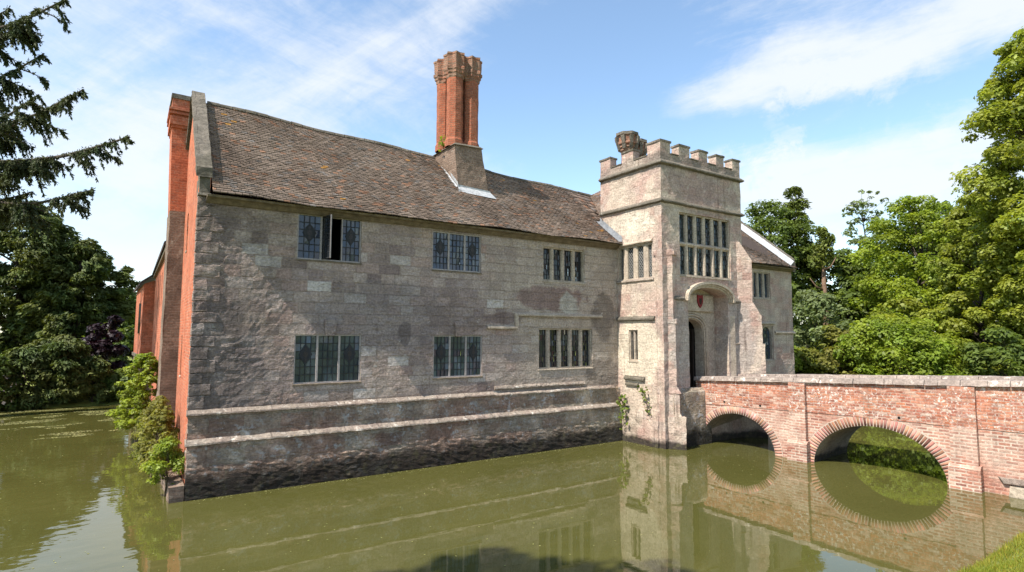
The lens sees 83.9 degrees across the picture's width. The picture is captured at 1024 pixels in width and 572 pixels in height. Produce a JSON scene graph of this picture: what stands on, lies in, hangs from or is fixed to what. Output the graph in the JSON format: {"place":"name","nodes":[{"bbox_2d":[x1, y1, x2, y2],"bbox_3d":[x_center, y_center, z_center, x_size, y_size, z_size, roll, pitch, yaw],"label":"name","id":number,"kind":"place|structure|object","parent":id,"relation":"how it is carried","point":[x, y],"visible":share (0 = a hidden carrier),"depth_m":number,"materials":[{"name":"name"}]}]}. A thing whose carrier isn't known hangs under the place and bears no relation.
{"place":"outdoors","nodes":[
{"label":"outdoors","id":0,"kind":"place"},
{"bbox_2d":[105,352,158,429],"bbox_3d":[-13.123,3.902,20.397,1.573,3.074,2.190,-2,-5,28],"label":"bush","id":1,"kind":"object","parent":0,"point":[137,392],"visible":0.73,"depth_m":19.96,"materials":[{"name":"green plant"}]},
{"bbox_2d":[0,404,1023,571],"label":"water","id":2,"kind":"structure","parent":0,"point":[808,518],"depth_m":11.94,"materials":[{"name":"green liquid"}]},
{"bbox_2d":[0,404,132,439],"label":"duckweed","id":3,"kind":"object","parent":2,"relation":"on","point":[100,413],"visible":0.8,"depth_m":24.52,"materials":[{"name":"green plant"}]},
{"bbox_2d":[160,464,184,503],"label":"ledge wall","id":4,"kind":"structure","parent":2,"relation":"in","point":[174,493],"depth_m":12.78,"materials":[{"name":"stone"}]},
{"bbox_2d":[127,408,147,457],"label":"bush","id":5,"kind":"object","parent":4,"relation":"on","point":[140,427],"visible":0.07,"depth_m":17.37,"materials":[{"name":"green plant"}]},
{"bbox_2d":[130,395,179,474],"bbox_3d":[-9.407,4.004,15.104,1.221,2.216,3.509,3,-6,-34],"label":"bush","id":6,"kind":"object","parent":4,"relation":"on","point":[155,411],"visible":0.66,"depth_m":14.70,"materials":[{"name":"green plant"}]},
{"bbox_2d":[139,435,184,496],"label":"bush","id":7,"kind":"object","parent":4,"relation":"on","point":[166,449],"visible":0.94,"depth_m":13.12,"materials":[{"name":"green plant"}]},
{"bbox_2d":[0,333,1023,570],"bbox_3d":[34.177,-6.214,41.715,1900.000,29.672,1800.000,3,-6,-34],"label":"ground","id":8,"kind":"structure","parent":0,"point":[74,404],"depth_m":28.95,"materials":[{"name":"green plant"}]},
{"bbox_2d":[0,354,24,410],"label":"flowering shrub","id":9,"kind":"object","parent":8,"relation":"on","point":[6,370],"visible":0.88,"depth_m":27.19,"materials":[{"name":"green plant"}]},
{"bbox_2d":[0,342,66,409],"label":"shrub","id":10,"kind":"object","parent":8,"relation":"on","point":[19,356],"visible":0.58,"depth_m":27.99,"materials":[{"name":"green plant"}]},
{"bbox_2d":[0,199,91,361],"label":"yew tree","id":11,"kind":"object","parent":8,"relation":"on","point":[20,267],"visible":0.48,"depth_m":42.74,"materials":[{"name":"green plant"}]},
{"bbox_2d":[18,334,100,408],"bbox_3d":[-22.973,4.333,29.407,3.627,3.739,3.298,3,-6,-34],"label":"shrub","id":12,"kind":"object","parent":8,"relation":"on","point":[66,351],"visible":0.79,"depth_m":28.61,"materials":[{"name":"green plant"}]},
{"bbox_2d":[0,0,134,239],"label":"cedar tree","id":13,"kind":"object","parent":8,"relation":"on","point":[18,211],"visible":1,"depth_m":21.69,"materials":[{"name":"green plant"}]},
{"bbox_2d":[0,237,139,357],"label":"yew tree","id":14,"kind":"object","parent":8,"relation":"on","point":[97,269],"visible":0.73,"depth_m":43.58,"materials":[{"name":"green plant"}]},
{"bbox_2d":[57,354,115,403],"bbox_3d":[-21.968,4.897,29.685,2.752,2.667,2.251,3,-6,-34],"label":"shrub","id":15,"kind":"object","parent":8,"relation":"on","point":[101,366],"visible":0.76,"depth_m":29.36,"materials":[{"name":"green plant"}]},
{"bbox_2d":[81,315,130,369],"bbox_3d":[-23.143,3.955,32.213,2.756,4.659,2.590,3,-6,-34],"label":"beech tree","id":16,"kind":"object","parent":8,"relation":"on","point":[105,349],"visible":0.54,"depth_m":31.89,"materials":[{"name":"purple plant"}]},
{"bbox_2d":[79,321,134,368],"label":"shrub","id":17,"kind":"object","parent":8,"relation":"on","point":[128,332],"visible":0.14,"depth_m":43.03,"materials":[{"name":"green plant"}]},
{"bbox_2d":[82,288,136,325],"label":"ash tree","id":18,"kind":"object","parent":8,"relation":"on","point":[130,322],"visible":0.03,"depth_m":85.98,"materials":[{"name":"green plant"}]},
{"bbox_2d":[94,368,133,403],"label":"shrub","id":19,"kind":"object","parent":8,"relation":"on","point":[112,379],"visible":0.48,"depth_m":29.84,"materials":[{"name":"green plant"}]},
{"bbox_2d":[132,50,796,501],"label":"manor house","id":20,"kind":"structure","parent":8,"relation":"on","point":[316,306],"depth_m":17.20,"materials":[{"name":"grey stone"}]},
{"bbox_2d":[137,303,140,333],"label":"window","id":21,"kind":"structure","parent":20,"relation":"in","point":[139,314],"depth_m":28.45,"materials":[{"name":"black glass"}]},
{"bbox_2d":[292,334,360,385],"bbox_3d":[-4.842,1.933,15.001,1.785,1.309,0.137,3,-6,-34],"label":"window","id":22,"kind":"structure","parent":20,"relation":"in","point":[319,359],"depth_m":15.00,"materials":[{"name":"grey glass"}]},
{"bbox_2d":[296,213,361,264],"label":"window","id":23,"kind":"structure","parent":20,"relation":"in","point":[329,239],"depth_m":15.12,"materials":[{"name":"grey glass"}]},
{"bbox_2d":[438,135,446,151],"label":"fern","id":24,"kind":"object","parent":20,"relation":"on","point":[442,143],"visible":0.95,"depth_m":19.66,"materials":[{"name":"green plant"}]},
{"bbox_2d":[431,231,481,273],"bbox_3d":[-1.684,-1.002,17.352,1.710,1.209,0.135,3,-6,-34],"label":"window","id":25,"kind":"structure","parent":20,"relation":"in","point":[465,250],"depth_m":17.37,"materials":[{"name":"grey glass"}]},
{"bbox_2d":[432,335,482,379],"bbox_3d":[-1.632,2.131,17.133,1.699,1.289,0.136,3,-6,-34],"label":"window","id":26,"kind":"structure","parent":20,"relation":"in","point":[448,363],"depth_m":17.15,"materials":[{"name":"grey glass"}]},
{"bbox_2d":[543,246,585,284],"bbox_3d":[1.754,-0.689,19.678,1.872,1.212,0.221,3,-6,-34],"label":"window","id":27,"kind":"structure","parent":20,"relation":"in","point":[558,267],"depth_m":19.69,"materials":[{"name":"glass"}]},
{"bbox_2d":[538,328,592,370],"bbox_3d":[1.806,2.150,19.485,2.382,1.406,0.221,3,-6,-34],"label":"window","id":28,"kind":"structure","parent":20,"relation":"in","point":[558,348],"depth_m":19.54,"materials":[{"name":"glass"}]},
{"bbox_2d":[616,394,628,429],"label":"creeper","id":29,"kind":"object","parent":20,"relation":"attached to","point":[623,403],"visible":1,"depth_m":20.12,"materials":[{"name":"green plant"}]},
{"bbox_2d":[628,330,638,362],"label":"window","id":30,"kind":"structure","parent":20,"relation":"in","point":[633,334],"depth_m":20.19,"materials":[{"name":"stone"}]},
{"bbox_2d":[619,243,652,280],"bbox_3d":[4.457,-0.833,20.334,0.156,1.237,1.671,3,-6,-34],"label":"window","id":31,"kind":"structure","parent":20,"relation":"in","point":[636,263],"depth_m":20.31,"materials":[{"name":"stone"}]},
{"bbox_2d":[637,385,650,415],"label":"creeper","id":32,"kind":"object","parent":20,"relation":"attached to","point":[643,397],"visible":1,"depth_m":19.33,"materials":[{"name":"green plant"}]},
{"bbox_2d":[689,329,694,386],"bbox_3d":[6.614,2.820,21.463,0.070,2.410,0.545,3,-6,-34],"label":"door","id":33,"kind":"structure","parent":20,"relation":"in","point":[691,333],"depth_m":21.28,"materials":[{"name":"brown wood"}]},
{"bbox_2d":[689,322,695,386],"bbox_3d":[6.090,2.598,21.158,1.760,2.920,0.649,3,-6,-34],"label":"doorway","id":34,"kind":"structure","parent":20,"relation":"in","point":[690,324],"depth_m":21.31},
{"bbox_2d":[679,212,731,280],"bbox_3d":[6.946,-1.385,20.616,2.881,2.275,0.222,3,-6,-34],"label":"window","id":35,"kind":"structure","parent":20,"relation":"in","point":[700,241],"depth_m":20.63,"materials":[{"name":"glass"}]},
{"bbox_2d":[753,272,771,299],"bbox_3d":[11.351,-0.009,26.046,1.345,1.252,0.222,3,-6,-34],"label":"window","id":36,"kind":"structure","parent":20,"relation":"in","point":[761,291],"depth_m":26.13,"materials":[{"name":"stone"}]},
{"bbox_2d":[763,326,774,360],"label":"window","id":37,"kind":"structure","parent":20,"relation":"in","point":[767,330],"depth_m":26.16,"materials":[{"name":"glass"}]},
{"bbox_2d":[744,199,824,327],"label":"oak tree","id":38,"kind":"object","parent":8,"relation":"on","point":[770,224],"visible":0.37,"depth_m":45.78,"materials":[{"name":"green plant"}]},
{"bbox_2d":[792,281,799,342],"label":"oak tree","id":39,"kind":"object","parent":8,"relation":"on","point":[794,299],"depth_m":40.75,"materials":[{"name":"green plant"}]},
{"bbox_2d":[780,186,825,343],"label":"tree","id":40,"kind":"object","parent":8,"relation":"on","point":[798,204],"visible":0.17,"depth_m":47.70,"materials":[{"name":"green plant"}]},
{"bbox_2d":[794,345,820,373],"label":"shrub","id":41,"kind":"object","parent":8,"relation":"on","point":[798,363],"visible":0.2,"depth_m":31.78,"materials":[{"name":"green plant"}]},
{"bbox_2d":[804,227,838,324],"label":"pine tree","id":42,"kind":"object","parent":8,"relation":"on","point":[821,258],"visible":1,"depth_m":44.15,"materials":[{"name":"green plant"}]},
{"bbox_2d":[792,288,860,374],"bbox_3d":[18.400,3.395,34.462,5.105,6.573,6.828,-2,-5,27],"label":"shrub","id":43,"kind":"object","parent":8,"relation":"on","point":[814,302],"visible":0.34,"depth_m":33.99,"materials":[{"name":"green plant"}]},
{"bbox_2d":[796,324,866,374],"bbox_3d":[17.941,4.227,31.981,4.325,4.171,3.812,3,-6,-34],"label":"shrub","id":44,"kind":"object","parent":8,"relation":"on","point":[825,362],"visible":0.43,"depth_m":31.36,"materials":[{"name":"green plant"}]},
{"bbox_2d":[800,248,885,351],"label":"oak tree","id":45,"kind":"object","parent":8,"relation":"on","point":[846,270],"visible":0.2,"depth_m":45.39,"materials":[{"name":"green plant"}]},
{"bbox_2d":[694,374,1023,499],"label":"brick bridge","id":46,"kind":"structure","parent":8,"relation":"on","point":[967,432],"depth_m":15.38,"materials":[{"name":"brick"}]},
{"bbox_2d":[841,189,888,262],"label":"birch tree","id":47,"kind":"object","parent":8,"relation":"on","point":[856,204],"visible":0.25,"depth_m":51.93,"materials":[{"name":"green plant"}]},
{"bbox_2d":[833,241,935,330],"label":"oak tree","id":48,"kind":"object","parent":8,"relation":"on","point":[878,249],"visible":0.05,"depth_m":49.12,"materials":[{"name":"green plant"}]},
{"bbox_2d":[829,314,971,375],"bbox_3d":[20.985,3.999,30.227,7.794,5.112,7.244,3,-6,-34],"label":"shrub","id":49,"kind":"object","parent":8,"relation":"on","point":[927,352],"visible":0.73,"depth_m":29.21,"materials":[{"name":"green plant"}]},
{"bbox_2d":[869,296,949,373],"bbox_3d":[23.788,3.528,34.722,4.772,5.857,5.969,-3,-6,32],"label":"shrub","id":50,"kind":"object","parent":8,"relation":"on","point":[908,304],"visible":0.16,"depth_m":34.39,"materials":[{"name":"green plant"}]},
{"bbox_2d":[842,195,997,343],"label":"maple tree","id":51,"kind":"object","parent":8,"relation":"on","point":[924,286],"visible":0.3,"depth_m":40.56,"materials":[{"name":"green plant"}]},
{"bbox_2d":[897,200,989,302],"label":"oak tree","id":52,"kind":"object","parent":8,"relation":"on","point":[941,213],"visible":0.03,"depth_m":49.84,"materials":[{"name":"green plant"}]},
{"bbox_2d":[927,194,1023,373],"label":"lime tree","id":53,"kind":"object","parent":8,"relation":"on","point":[957,256],"visible":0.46,"depth_m":33.83,"materials":[{"name":"green plant"}]},
{"bbox_2d":[946,530,1023,571],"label":"grass","id":54,"kind":"structure","parent":8,"relation":"on","point":[1009,549],"depth_m":8.88,"materials":[{"name":"green plant"}]},
{"bbox_2d":[949,26,1023,371],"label":"lime tree","id":55,"kind":"object","parent":8,"relation":"on","point":[1004,242],"visible":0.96,"depth_m":30.45,"materials":[{"name":"green plant"}]},
{"bbox_2d":[957,327,1023,375],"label":"shrub","id":56,"kind":"object","parent":8,"relation":"on","point":[978,355],"visible":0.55,"depth_m":27.36,"materials":[{"name":"green plant"}]},
{"bbox_2d":[0,0,1023,332],"label":"sky","id":57,"kind":"structure","parent":0,"point":[833,100],"materials":[{"name":"blue"}]}
]}

